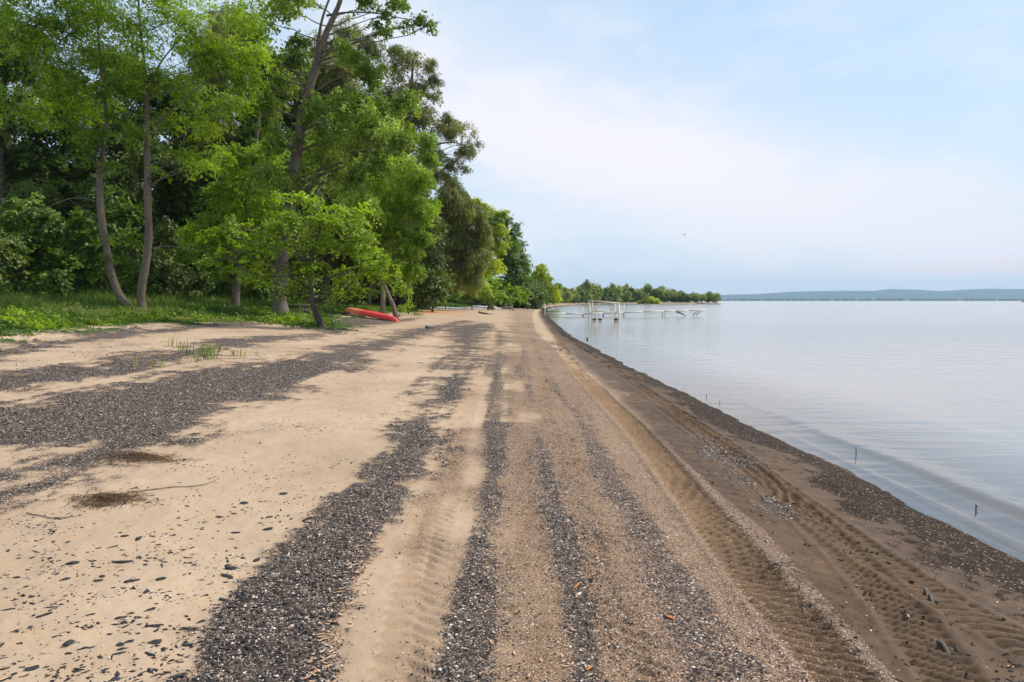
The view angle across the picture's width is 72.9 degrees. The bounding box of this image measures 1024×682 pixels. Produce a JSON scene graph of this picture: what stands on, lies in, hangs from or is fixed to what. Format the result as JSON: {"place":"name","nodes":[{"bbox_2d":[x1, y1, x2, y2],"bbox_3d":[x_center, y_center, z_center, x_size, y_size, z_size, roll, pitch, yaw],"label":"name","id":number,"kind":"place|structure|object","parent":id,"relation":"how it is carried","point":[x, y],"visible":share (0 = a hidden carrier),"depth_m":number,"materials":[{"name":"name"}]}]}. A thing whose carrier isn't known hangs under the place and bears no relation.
{"place":"outdoors","nodes":[
{"label":"outdoors","id":0,"kind":"place"},
{"bbox_2d":[0,286,479,338],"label":"grass","id":1,"kind":"structure","parent":0,"point":[107,299],"depth_m":36.70,"materials":[{"name":"plant"}]},
{"bbox_2d":[431,305,483,307],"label":"road","id":2,"kind":"structure","parent":0,"point":[462,307],"depth_m":110.46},
{"bbox_2d":[0,302,1023,681],"bbox_3d":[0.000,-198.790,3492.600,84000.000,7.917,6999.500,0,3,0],"label":"ground","id":3,"kind":"structure","parent":0,"point":[520,342],"depth_m":5.33,"materials":[{"name":"sand"}]},
{"bbox_2d":[0,227,40,294],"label":"leafy shrub","id":4,"kind":"object","parent":3,"relation":"on","point":[7,242],"visible":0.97,"depth_m":39.50,"materials":[{"name":"green plant"}]},
{"bbox_2d":[23,665,39,670],"bbox_3d":[-2.047,1.389,2.934,0.080,0.007,0.038,-4,4,-33],"label":"slate flake","id":5,"kind":"object","parent":3,"relation":"on","point":[30,668],"visible":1,"depth_m":2.94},
{"bbox_2d":[8,136,65,289],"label":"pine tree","id":6,"kind":"object","parent":3,"relation":"on","point":[36,228],"visible":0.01,"depth_m":79.98,"materials":[{"name":"green plant"}]},
{"bbox_2d":[0,191,75,297],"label":"leafy shrub","id":7,"kind":"object","parent":3,"relation":"on","point":[52,279],"visible":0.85,"depth_m":42.03,"materials":[{"name":"green plant"}]},
{"bbox_2d":[0,15,78,290],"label":"broadleaf tree","id":8,"kind":"object","parent":3,"relation":"on","point":[17,183],"visible":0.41,"depth_m":53.22,"materials":[{"name":"green plant"}]},
{"bbox_2d":[36,612,52,617],"bbox_3d":[-2.294,1.343,3.403,0.020,0.008,0.072,2,6,39],"label":"slate flake","id":9,"kind":"object","parent":3,"relation":"on","point":[44,614],"visible":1,"depth_m":3.40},
{"bbox_2d":[26,512,73,517],"bbox_3d":[-3.264,1.230,4.889,0.374,0.024,0.062,0,3,3],"label":"driftwood stick","id":10,"kind":"object","parent":3,"relation":"on","point":[47,516],"visible":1,"depth_m":4.88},
{"bbox_2d":[6,66,117,294],"bbox_3d":[-38.432,-13.210,59.651,10.234,20.793,13.892,-2,4,-28],"label":"broadleaf tree","id":11,"kind":"object","parent":3,"relation":"on","point":[58,170],"visible":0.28,"depth_m":56.77,"materials":[{"name":"green plant"}]},
{"bbox_2d":[62,639,74,645],"bbox_3d":[-2.007,1.366,3.146,0.046,0.008,0.081,12,-4,26],"label":"slate flake","id":12,"kind":"object","parent":3,"relation":"on","point":[68,642],"visible":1,"depth_m":3.13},
{"bbox_2d":[65,561,79,564],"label":"slate flake","id":13,"kind":"object","parent":3,"relation":"on","point":[72,562],"visible":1,"depth_m":4.06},
{"bbox_2d":[41,206,111,297],"bbox_3d":[-27.769,-5.156,44.016,4.303,6.642,3.585,-2,4,-30],"label":"leafy shrub","id":14,"kind":"object","parent":3,"relation":"on","point":[83,268],"visible":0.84,"depth_m":43.89,"materials":[{"name":"green plant"}]},
{"bbox_2d":[0,0,159,306],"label":"locust tree","id":15,"kind":"object","parent":3,"relation":"on","point":[53,24],"visible":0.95,"depth_m":34.14,"materials":[{"name":"green plant"}]},
{"bbox_2d":[64,157,151,293],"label":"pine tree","id":16,"kind":"object","parent":3,"relation":"on","point":[141,188],"visible":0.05,"depth_m":72.20,"materials":[{"name":"green plant"}]},
{"bbox_2d":[61,488,163,510],"bbox_3d":[-3.050,1.195,5.261,0.784,0.069,0.575,3,4,42],"label":"dry weed","id":17,"kind":"object","parent":3,"relation":"on","point":[109,497],"visible":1,"depth_m":5.26,"materials":[{"name":"plant"}]},
{"bbox_2d":[111,677,120,680],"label":"slate flake","id":18,"kind":"object","parent":3,"relation":"on","point":[115,678],"visible":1,"depth_m":2.88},
{"bbox_2d":[111,560,133,563],"bbox_3d":[-2.311,1.309,4.103,0.132,0.015,0.033,-3,-2,-4],"label":"slate flake","id":19,"kind":"object","parent":3,"relation":"on","point":[122,561],"visible":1,"depth_m":4.10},
{"bbox_2d":[88,182,157,296],"bbox_3d":[-24.916,-5.971,45.076,4.241,8.362,4.591,0,3,0],"label":"leafy shrub","id":20,"kind":"object","parent":3,"relation":"on","point":[123,215],"visible":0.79,"depth_m":44.63,"materials":[{"name":"green plant"}]},
{"bbox_2d":[62,33,190,295],"bbox_3d":[-30.767,-13.741,55.501,8.990,22.949,12.272,-2,4,-34],"label":"broadleaf tree","id":21,"kind":"object","parent":3,"relation":"on","point":[135,170],"visible":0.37,"depth_m":53.37,"materials":[{"name":"green plant"}]},
{"bbox_2d":[124,579,139,582],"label":"slate flake","id":22,"kind":"object","parent":3,"relation":"on","point":[129,580],"visible":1,"depth_m":3.83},
{"bbox_2d":[89,450,204,465],"bbox_3d":[-3.509,1.101,6.595,0.902,0.100,0.768,2,4,35],"label":"dry weed","id":23,"kind":"object","parent":3,"relation":"on","point":[135,454],"visible":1,"depth_m":6.57,"materials":[{"name":"plant"}]},
{"bbox_2d":[147,639,161,643],"bbox_3d":[-1.640,1.377,3.168,0.075,0.008,0.035,-4,17,-10],"label":"slate flake","id":24,"kind":"object","parent":3,"relation":"on","point":[155,641],"visible":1,"depth_m":3.17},
{"bbox_2d":[105,155,210,291],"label":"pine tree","id":25,"kind":"object","parent":3,"relation":"on","point":[153,188],"visible":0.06,"depth_m":76.17,"materials":[{"name":"green plant"}]},
{"bbox_2d":[128,480,215,491],"bbox_3d":[-2.756,1.191,5.668,0.670,0.031,0.080,-3,4,-40],"label":"driftwood stick","id":26,"kind":"object","parent":3,"relation":"on","point":[169,487],"visible":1,"depth_m":5.64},
{"bbox_2d":[141,215,215,298],"bbox_3d":[-23.801,-5.549,49.502,4.931,6.942,5.265,-1,4,-23],"label":"leafy shrub","id":27,"kind":"object","parent":3,"relation":"on","point":[161,261],"visible":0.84,"depth_m":49.35,"materials":[{"name":"green plant"}]},
{"bbox_2d":[169,673,187,678],"bbox_3d":[-1.396,1.403,2.905,0.071,0.008,0.026,-9,-10,-32],"label":"slate flake","id":28,"kind":"object","parent":3,"relation":"on","point":[177,676],"visible":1,"depth_m":2.90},
{"bbox_2d":[119,69,238,291],"bbox_3d":[-28.172,-12.323,59.157,9.994,19.318,10.803,0,3,0],"label":"broadleaf tree","id":29,"kind":"object","parent":3,"relation":"on","point":[181,199],"visible":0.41,"depth_m":57.53,"materials":[{"name":"green plant"}]},
{"bbox_2d":[82,0,287,308],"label":"locust tree","id":30,"kind":"object","parent":3,"relation":"on","point":[134,82],"visible":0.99,"depth_m":34.35,"materials":[{"name":"green plant"}]},
{"bbox_2d":[183,341,193,355],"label":"grass tuft","id":31,"kind":"object","parent":3,"relation":"on","point":[189,348],"visible":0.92,"depth_m":16.30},
{"bbox_2d":[0,295,390,330],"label":"ground cover","id":32,"kind":"object","parent":3,"relation":"on","point":[45,324],"visible":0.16,"depth_m":26.48,"materials":[{"name":"green plant"}]},
{"bbox_2d":[0,299,410,329],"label":"weeds","id":33,"kind":"object","parent":3,"relation":"on","point":[28,325],"visible":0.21,"depth_m":29.96,"materials":[{"name":"green plant"}]},
{"bbox_2d":[199,339,218,358],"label":"grass tuft","id":34,"kind":"object","parent":3,"relation":"on","point":[212,355],"visible":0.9,"depth_m":15.85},
{"bbox_2d":[193,273,232,298],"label":"leafy shrub","id":35,"kind":"object","parent":3,"relation":"on","point":[215,290],"visible":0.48,"depth_m":54.80,"materials":[{"name":"green plant"}]},
{"bbox_2d":[170,0,261,298],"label":"broadleaf tree","id":36,"kind":"object","parent":3,"relation":"on","point":[218,31],"visible":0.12,"depth_m":63.25,"materials":[{"name":"green plant"}]},
{"bbox_2d":[220,573,232,577],"bbox_3d":[-1.621,1.333,3.942,0.090,0.008,0.042,8,-1,38],"label":"slate flake","id":37,"kind":"object","parent":3,"relation":"on","point":[226,575],"visible":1,"depth_m":3.93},
{"bbox_2d":[171,112,289,305],"bbox_3d":[-18.784,-8.514,45.568,9.434,13.601,4.960,1,3,13],"label":"maple tree","id":38,"kind":"object","parent":3,"relation":"on","point":[225,195],"visible":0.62,"depth_m":45.08,"materials":[{"name":"green plant"}]},
{"bbox_2d":[224,565,237,569],"bbox_3d":[-1.631,1.327,4.052,0.113,0.012,0.064,13,3,21],"label":"slate flake","id":39,"kind":"object","parent":3,"relation":"on","point":[228,567],"visible":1,"depth_m":4.04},
{"bbox_2d":[240,259,274,301],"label":"leafy shrub","id":40,"kind":"object","parent":3,"relation":"on","point":[264,290],"visible":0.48,"depth_m":55.16,"materials":[{"name":"green plant"}]},
{"bbox_2d":[241,160,306,298],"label":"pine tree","id":41,"kind":"object","parent":3,"relation":"on","point":[289,272],"visible":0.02,"depth_m":71.71,"materials":[{"name":"green plant"}]},
{"bbox_2d":[212,43,338,269],"bbox_3d":[-19.939,-14.190,59.302,10.625,23.276,10.876,0,3,0],"label":"broadleaf tree","id":42,"kind":"object","parent":3,"relation":"on","point":[246,131],"visible":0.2,"depth_m":57.00,"materials":[{"name":"green plant"}]},
{"bbox_2d":[25,234,551,309],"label":"thicket","id":43,"kind":"object","parent":3,"relation":"on","point":[539,289],"visible":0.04,"depth_m":144.36,"materials":[{"name":"green plant"}]},
{"bbox_2d":[188,185,406,326],"bbox_3d":[-9.417,-3.768,30.849,9.629,6.786,3.776,0,3,0],"label":"box elder","id":44,"kind":"object","parent":3,"relation":"on","point":[326,220],"visible":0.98,"depth_m":30.74,"materials":[{"name":"green plant"}]},
{"bbox_2d":[288,304,310,312],"bbox_3d":[-13.607,-1.910,43.462,1.800,0.769,1.710,-1,3,-11],"label":"picnic table","id":45,"kind":"object","parent":3,"relation":"on","point":[305,309],"visible":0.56,"depth_m":43.12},
{"bbox_2d":[287,273,321,308],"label":"leafy shrub","id":46,"kind":"object","parent":3,"relation":"on","point":[304,282],"visible":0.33,"depth_m":45.81,"materials":[{"name":"green plant"}]},
{"bbox_2d":[278,49,374,303],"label":"broadleaf tree","id":47,"kind":"object","parent":3,"relation":"on","point":[326,75],"visible":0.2,"depth_m":66.78,"materials":[{"name":"green plant"}]},
{"bbox_2d":[222,0,439,313],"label":"cottonwood tree","id":48,"kind":"object","parent":3,"relation":"on","point":[380,132],"visible":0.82,"depth_m":39.83,"materials":[{"name":"green plant"}]},
{"bbox_2d":[291,152,375,302],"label":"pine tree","id":49,"kind":"object","parent":3,"relation":"on","point":[331,282],"visible":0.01,"depth_m":78.97,"materials":[{"name":"green plant"}]},
{"bbox_2d":[319,282,348,329],"bbox_3d":[-7.559,-1.414,30.151,1.555,2.258,1.128,3,4,38],"label":"young sapling","id":50,"kind":"object","parent":3,"relation":"on","point":[340,296],"visible":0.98,"depth_m":29.95,"materials":[{"name":"green plant"}]},
{"bbox_2d":[318,280,380,312],"bbox_3d":[-12.358,-3.333,52.761,4.678,2.931,2.986,-1,3,-16],"label":"leafy shrub","id":51,"kind":"object","parent":3,"relation":"on","point":[373,291],"visible":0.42,"depth_m":52.25,"materials":[{"name":"green plant"}]},
{"bbox_2d":[326,89,414,305],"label":"broadleaf tree","id":52,"kind":"object","parent":3,"relation":"on","point":[379,102],"visible":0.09,"depth_m":67.25,"materials":[{"name":"green plant"}]},
{"bbox_2d":[343,308,398,321],"bbox_3d":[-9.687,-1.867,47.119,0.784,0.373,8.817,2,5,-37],"label":"kayak","id":53,"kind":"object","parent":3,"relation":"on","point":[373,314],"visible":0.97,"depth_m":46.19,"materials":[{"name":"red plastic"}]},
{"bbox_2d":[385,286,398,319],"bbox_3d":[-8.209,-2.542,47.420,0.429,2.496,1.619,-3,4,-41],"label":"leaning snag","id":54,"kind":"object","parent":3,"relation":"on","point":[393,306],"visible":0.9,"depth_m":47.23,"materials":[{"name":"brown plant"}]},
{"bbox_2d":[300,13,484,309],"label":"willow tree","id":55,"kind":"object","parent":3,"relation":"on","point":[443,128],"visible":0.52,"depth_m":72.00,"materials":[{"name":"green plant"}]},
{"bbox_2d":[344,130,443,313],"bbox_3d":[-9.260,-8.839,53.411,8.093,14.127,6.686,-1,3,-14],"label":"poplar tree","id":56,"kind":"object","parent":3,"relation":"on","point":[406,244],"visible":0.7,"depth_m":52.47,"materials":[{"name":"green plant"}]},
{"bbox_2d":[356,189,456,311],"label":"tree","id":57,"kind":"object","parent":3,"relation":"on","point":[429,287],"visible":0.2,"depth_m":73.31,"materials":[{"name":"green plant"}]},
{"bbox_2d":[397,297,415,313],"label":"leafy shrub","id":58,"kind":"object","parent":3,"relation":"on","point":[407,304],"visible":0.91,"depth_m":61.10,"materials":[{"name":"green plant"}]},
{"bbox_2d":[390,280,422,308],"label":"leafy shrub","id":59,"kind":"object","parent":3,"relation":"on","point":[413,289],"visible":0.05,"depth_m":73.38,"materials":[{"name":"green plant"}]},
{"bbox_2d":[439,286,467,308],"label":"leafy shrub","id":60,"kind":"object","parent":3,"relation":"on","point":[450,297],"visible":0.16,"depth_m":96.67,"materials":[{"name":"green plant"}]},
{"bbox_2d":[414,184,495,309],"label":"willow tree","id":61,"kind":"object","parent":3,"relation":"on","point":[470,256],"visible":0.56,"depth_m":86.13,"materials":[{"name":"green plant"}]},
{"bbox_2d":[455,281,493,309],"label":"leafy shrub","id":62,"kind":"object","parent":3,"relation":"on","point":[467,298],"visible":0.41,"depth_m":99.71,"materials":[{"name":"green plant"}]},
{"bbox_2d":[473,197,512,309],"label":"maple tree","id":63,"kind":"object","parent":3,"relation":"on","point":[499,230],"visible":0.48,"depth_m":110.08,"materials":[{"name":"green plant"}]},
{"bbox_2d":[479,274,508,309],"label":"leafy shrub","id":64,"kind":"object","parent":3,"relation":"on","point":[495,296],"visible":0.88,"depth_m":103.25,"materials":[{"name":"green plant"}]},
{"bbox_2d":[0,446,1013,681],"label":"leaf litter","id":65,"kind":"object","parent":3,"relation":"on","point":[352,622],"visible":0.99,"depth_m":3.46,"materials":[{"name":"plant"}]},
{"bbox_2d":[0,337,1023,681],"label":"bark litter","id":66,"kind":"object","parent":3,"relation":"on","point":[122,619],"visible":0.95,"depth_m":3.67,"materials":[{"name":"black wood"}]},
{"bbox_2d":[501,278,525,310],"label":"leafy shrub","id":67,"kind":"object","parent":3,"relation":"on","point":[513,295],"visible":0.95,"depth_m":112.37,"materials":[{"name":"green plant"}]},
{"bbox_2d":[493,214,535,306],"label":"maple tree","id":68,"kind":"object","parent":3,"relation":"on","point":[512,260],"visible":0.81,"depth_m":126.20,"materials":[{"name":"green plant"}]},
{"bbox_2d":[520,288,537,305],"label":"leafy shrub","id":69,"kind":"object","parent":3,"relation":"on","point":[525,296],"visible":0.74,"depth_m":134.35,"materials":[{"name":"green plant"}]},
{"bbox_2d":[528,263,563,304],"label":"poplar tree","id":70,"kind":"object","parent":3,"relation":"on","point":[554,293],"visible":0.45,"depth_m":157.72,"materials":[{"name":"green plant"}]},
{"bbox_2d":[555,283,562,296],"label":"shore tree","id":71,"kind":"object","parent":3,"relation":"on","point":[560,287],"visible":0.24,"depth_m":351.29,"materials":[{"name":"green plant"}]},
{"bbox_2d":[560,287,574,302],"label":"shore tree","id":72,"kind":"object","parent":3,"relation":"on","point":[567,297],"visible":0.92,"depth_m":372.03,"materials":[{"name":"green plant"}]},
{"bbox_2d":[569,287,580,302],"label":"shore tree","id":73,"kind":"object","parent":3,"relation":"on","point":[576,296],"visible":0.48,"depth_m":390.83,"materials":[{"name":"green plant"}]},
{"bbox_2d":[575,286,588,302],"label":"shore tree","id":74,"kind":"object","parent":3,"relation":"on","point":[581,293],"visible":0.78,"depth_m":409.43,"materials":[{"name":"green plant"}]},
{"bbox_2d":[581,279,594,302],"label":"shore tree","id":75,"kind":"object","parent":3,"relation":"on","point":[588,289],"visible":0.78,"depth_m":424.24,"materials":[{"name":"green plant"}]},
{"bbox_2d":[590,283,600,302],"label":"shore tree","id":76,"kind":"object","parent":3,"relation":"on","point":[594,291],"visible":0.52,"depth_m":431.11,"materials":[{"name":"green plant"}]},
{"bbox_2d":[596,285,608,302],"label":"shore tree","id":77,"kind":"object","parent":3,"relation":"on","point":[601,293],"visible":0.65,"depth_m":443.33,"materials":[{"name":"green plant"}]},
{"bbox_2d":[600,286,614,301],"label":"shore tree","id":78,"kind":"object","parent":3,"relation":"on","point":[606,293],"visible":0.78,"depth_m":447.27,"materials":[{"name":"green plant"}]},
{"bbox_2d":[608,282,620,302],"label":"shore tree","id":79,"kind":"object","parent":3,"relation":"on","point":[613,294],"visible":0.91,"depth_m":454.84,"materials":[{"name":"green plant"}]},
{"bbox_2d":[552,283,683,302],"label":"bay wood","id":80,"kind":"object","parent":3,"relation":"on","point":[582,285],"visible":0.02,"depth_m":445.99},
{"bbox_2d":[611,285,627,302],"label":"shore tree","id":81,"kind":"object","parent":3,"relation":"on","point":[620,293],"visible":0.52,"depth_m":460.86,"materials":[{"name":"green plant"}]},
{"bbox_2d":[621,283,632,301],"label":"shore tree","id":82,"kind":"object","parent":3,"relation":"on","point":[625,288],"visible":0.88,"depth_m":467.15,"materials":[{"name":"green plant"}]},
{"bbox_2d":[628,286,638,301],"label":"shore tree","id":83,"kind":"object","parent":3,"relation":"on","point":[634,294],"visible":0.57,"depth_m":473.10,"materials":[{"name":"green plant"}]},
{"bbox_2d":[634,288,644,301],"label":"shore tree","id":84,"kind":"object","parent":3,"relation":"on","point":[638,291],"visible":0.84,"depth_m":480.02,"materials":[{"name":"green plant"}]},
{"bbox_2d":[636,288,647,299],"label":"shore tree","id":85,"kind":"object","parent":3,"relation":"on","point":[645,294],"visible":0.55,"depth_m":480.59,"materials":[{"name":"green plant"}]},
{"bbox_2d":[642,295,652,303],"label":"lime bush","id":86,"kind":"object","parent":3,"relation":"on","point":[647,299],"visible":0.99,"depth_m":436.53,"materials":[{"name":"green plant"}]},
{"bbox_2d":[643,283,652,296],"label":"shore tree","id":87,"kind":"object","parent":3,"relation":"on","point":[648,287],"visible":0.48,"depth_m":484.62,"materials":[{"name":"green plant"}]},
{"bbox_2d":[651,289,657,297],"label":"shore tree","id":88,"kind":"object","parent":3,"relation":"on","point":[653,292],"visible":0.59,"depth_m":482.66,"materials":[{"name":"green plant"}]},
{"bbox_2d":[655,285,666,301],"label":"shore tree","id":89,"kind":"object","parent":3,"relation":"on","point":[660,292],"visible":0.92,"depth_m":480.34,"materials":[{"name":"green plant"}]},
{"bbox_2d":[660,289,673,301],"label":"shore tree","id":90,"kind":"object","parent":3,"relation":"on","point":[667,298],"visible":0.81,"depth_m":480.61,"materials":[{"name":"green plant"}]},
{"bbox_2d":[668,288,678,301],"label":"shore tree","id":91,"kind":"object","parent":3,"relation":"on","point":[673,291],"visible":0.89,"depth_m":482.77,"materials":[{"name":"green plant"}]},
{"bbox_2d":[674,290,687,301],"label":"shore tree","id":92,"kind":"object","parent":3,"relation":"on","point":[681,294],"visible":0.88,"depth_m":481.90,"materials":[{"name":"green plant"}]},
{"bbox_2d":[681,293,692,301],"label":"shore tree","id":93,"kind":"object","parent":3,"relation":"on","point":[689,298],"visible":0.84,"depth_m":481.48,"materials":[{"name":"green plant"}]},
{"bbox_2d":[691,291,700,301],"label":"shore tree","id":94,"kind":"object","parent":3,"relation":"on","point":[695,295],"visible":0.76,"depth_m":480.92,"materials":[{"name":"green plant"}]},
{"bbox_2d":[694,293,707,301],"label":"shore tree","id":95,"kind":"object","parent":3,"relation":"on","point":[703,297],"visible":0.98,"depth_m":479.36,"materials":[{"name":"green plant"}]},
{"bbox_2d":[705,291,713,302],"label":"shore tree","id":96,"kind":"object","parent":3,"relation":"on","point":[709,293],"visible":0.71,"depth_m":484.69,"materials":[{"name":"green plant"}]},
{"bbox_2d":[710,292,720,302],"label":"shore tree","id":97,"kind":"object","parent":3,"relation":"on","point":[716,297],"visible":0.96,"depth_m":480.72,"materials":[{"name":"green plant"}]},
{"bbox_2d":[757,561,853,597],"bbox_3d":[1.898,1.496,4.429,0.580,0.099,0.420,3,5,44],"label":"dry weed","id":98,"kind":"object","parent":3,"relation":"on","point":[794,570],"visible":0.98,"depth_m":4.46,"materials":[{"name":"plant"}]},
{"bbox_2d":[783,591,895,643],"bbox_3d":[1.734,1.521,3.889,0.544,0.103,0.592,0,3,0],"label":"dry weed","id":99,"kind":"object","parent":3,"relation":"on","point":[816,612],"visible":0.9,"depth_m":3.83,"materials":[{"name":"plant"}]},
{"bbox_2d":[924,588,938,602],"bbox_3d":[2.571,1.579,4.255,0.024,0.054,0.203,1,3,12],"label":"driftwood stick","id":100,"kind":"object","parent":3,"relation":"on","point":[929,595],"visible":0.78,"depth_m":4.25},
{"bbox_2d":[931,638,955,654],"bbox_3d":[2.259,1.601,3.638,0.030,0.054,0.180,0,3,0],"label":"driftwood stick","id":101,"kind":"object","parent":3,"relation":"on","point":[942,643],"visible":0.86,"depth_m":3.62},
{"bbox_2d":[0,345,1023,681],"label":"gravel","id":102,"kind":"structure","parent":0,"point":[274,611],"depth_m":4.51,"materials":[{"name":"gravel"}]},
{"bbox_2d":[0,0,1023,294],"label":"sky","id":103,"kind":"structure","parent":0,"point":[792,145],"materials":[{"name":"blue"}]},
{"bbox_2d":[546,301,1023,504],"bbox_3d":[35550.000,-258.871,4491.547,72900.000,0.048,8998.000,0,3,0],"label":"water","id":104,"kind":"structure","parent":0,"point":[947,376],"depth_m":23.25,"materials":[{"name":"liquid"}]},
{"bbox_2d":[588,300,619,320],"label":"lift","id":105,"kind":"object","parent":104,"relation":"in","point":[600,319],"visible":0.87,"depth_m":67.85,"materials":[{"name":"white metal"}]},
{"bbox_2d":[546,304,705,316],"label":"jetty","id":106,"kind":"object","parent":104,"relation":"in","point":[662,311],"visible":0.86,"depth_m":86.71,"materials":[{"name":"white metal"}]},
{"bbox_2d":[720,289,1023,299],"bbox_3d":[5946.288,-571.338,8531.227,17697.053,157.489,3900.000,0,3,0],"label":"hills","id":107,"kind":"structure","parent":0,"point":[977,294],"depth_m":7802.15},
{"bbox_3d":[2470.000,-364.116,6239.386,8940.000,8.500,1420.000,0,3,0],"label":"far shore","id":108,"kind":"structure","parent":0,"visible":0},
{"bbox_2d":[720,297,1023,300],"bbox_3d":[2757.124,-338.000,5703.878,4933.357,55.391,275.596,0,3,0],"label":"wood","id":109,"kind":"object","parent":108,"relation":"on","point":[880,299],"visible":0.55,"depth_m":5644.16,"materials":[{"name":"green plant"}]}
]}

